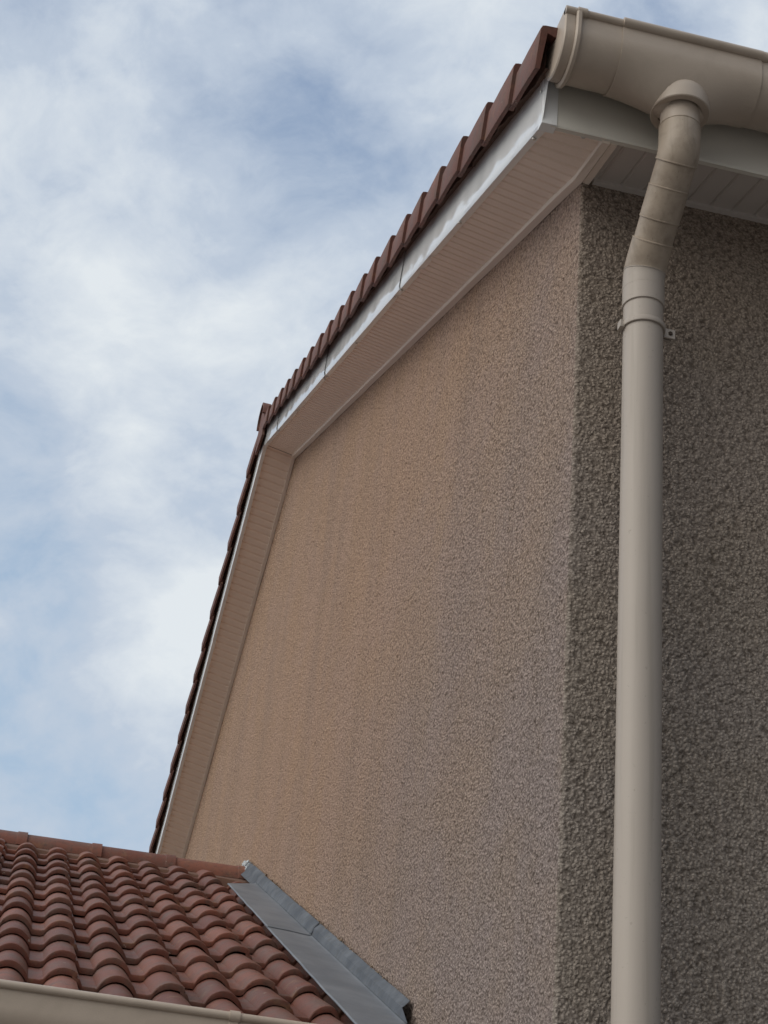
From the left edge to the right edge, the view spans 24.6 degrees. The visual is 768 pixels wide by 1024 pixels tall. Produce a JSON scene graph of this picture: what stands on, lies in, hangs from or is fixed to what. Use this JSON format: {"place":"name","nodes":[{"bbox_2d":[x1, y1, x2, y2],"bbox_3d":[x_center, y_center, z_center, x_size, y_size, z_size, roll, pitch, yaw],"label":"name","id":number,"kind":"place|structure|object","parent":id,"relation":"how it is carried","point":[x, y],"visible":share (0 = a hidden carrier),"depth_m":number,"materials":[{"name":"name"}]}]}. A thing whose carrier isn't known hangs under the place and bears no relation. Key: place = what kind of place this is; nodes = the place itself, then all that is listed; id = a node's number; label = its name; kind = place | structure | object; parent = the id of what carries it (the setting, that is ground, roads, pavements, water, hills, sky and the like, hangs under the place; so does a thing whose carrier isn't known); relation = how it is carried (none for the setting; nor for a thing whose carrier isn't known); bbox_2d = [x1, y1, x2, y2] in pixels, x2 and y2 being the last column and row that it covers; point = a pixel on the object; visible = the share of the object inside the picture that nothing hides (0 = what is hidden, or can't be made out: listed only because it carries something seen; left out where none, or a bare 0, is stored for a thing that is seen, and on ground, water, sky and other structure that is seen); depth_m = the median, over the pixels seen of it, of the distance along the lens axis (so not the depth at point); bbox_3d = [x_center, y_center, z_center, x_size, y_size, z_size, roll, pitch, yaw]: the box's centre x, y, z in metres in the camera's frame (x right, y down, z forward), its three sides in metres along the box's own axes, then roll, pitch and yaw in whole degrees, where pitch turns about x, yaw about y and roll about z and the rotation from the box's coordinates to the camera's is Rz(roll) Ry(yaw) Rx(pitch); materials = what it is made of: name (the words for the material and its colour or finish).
{"place":"outdoors","nodes":[
{"label":"outdoors","id":0,"kind":"place"},
{"bbox_2d":[0,0,767,851],"label":"sky","id":1,"kind":"structure","parent":0,"point":[192,192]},
{"label":"ground","id":2,"kind":"structure","parent":0,"visible":0},
{"bbox_2d":[0,829,409,1023],"bbox_3d":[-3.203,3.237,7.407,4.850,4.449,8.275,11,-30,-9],"label":"side wing","id":3,"kind":"structure","parent":2,"relation":"on","point":[248,937],"depth_m":5.90,"materials":[{"name":"red tile"}]},
{"bbox_2d":[0,979,313,1023],"bbox_3d":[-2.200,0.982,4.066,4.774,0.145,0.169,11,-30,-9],"label":"rain gutter","id":4,"kind":"object","parent":3,"relation":"attached to","point":[24,1003],"visible":1,"depth_m":4.27,"materials":[{"name":"beige plastic"}]},
{"bbox_2d":[149,25,767,1023],"bbox_3d":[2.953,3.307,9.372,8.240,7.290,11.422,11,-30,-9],"label":"house","id":5,"kind":"structure","parent":2,"relation":"on","point":[393,761],"depth_m":4.77,"materials":[{"name":"concrete"}]},
{"bbox_2d":[545,5,767,132],"bbox_3d":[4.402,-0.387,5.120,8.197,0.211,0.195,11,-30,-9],"label":"rain gutter","id":6,"kind":"object","parent":5,"relation":"attached to","point":[653,71],"visible":0.94,"depth_m":4.44,"materials":[{"name":"beige plastic"}]},
{"bbox_2d":[611,99,700,1023],"bbox_3d":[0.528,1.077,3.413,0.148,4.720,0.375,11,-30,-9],"label":"downpipe","id":7,"kind":"object","parent":6,"relation":"attached to","point":[646,333],"visible":1,"depth_m":3.99,"materials":[{"name":"beige plastic"}]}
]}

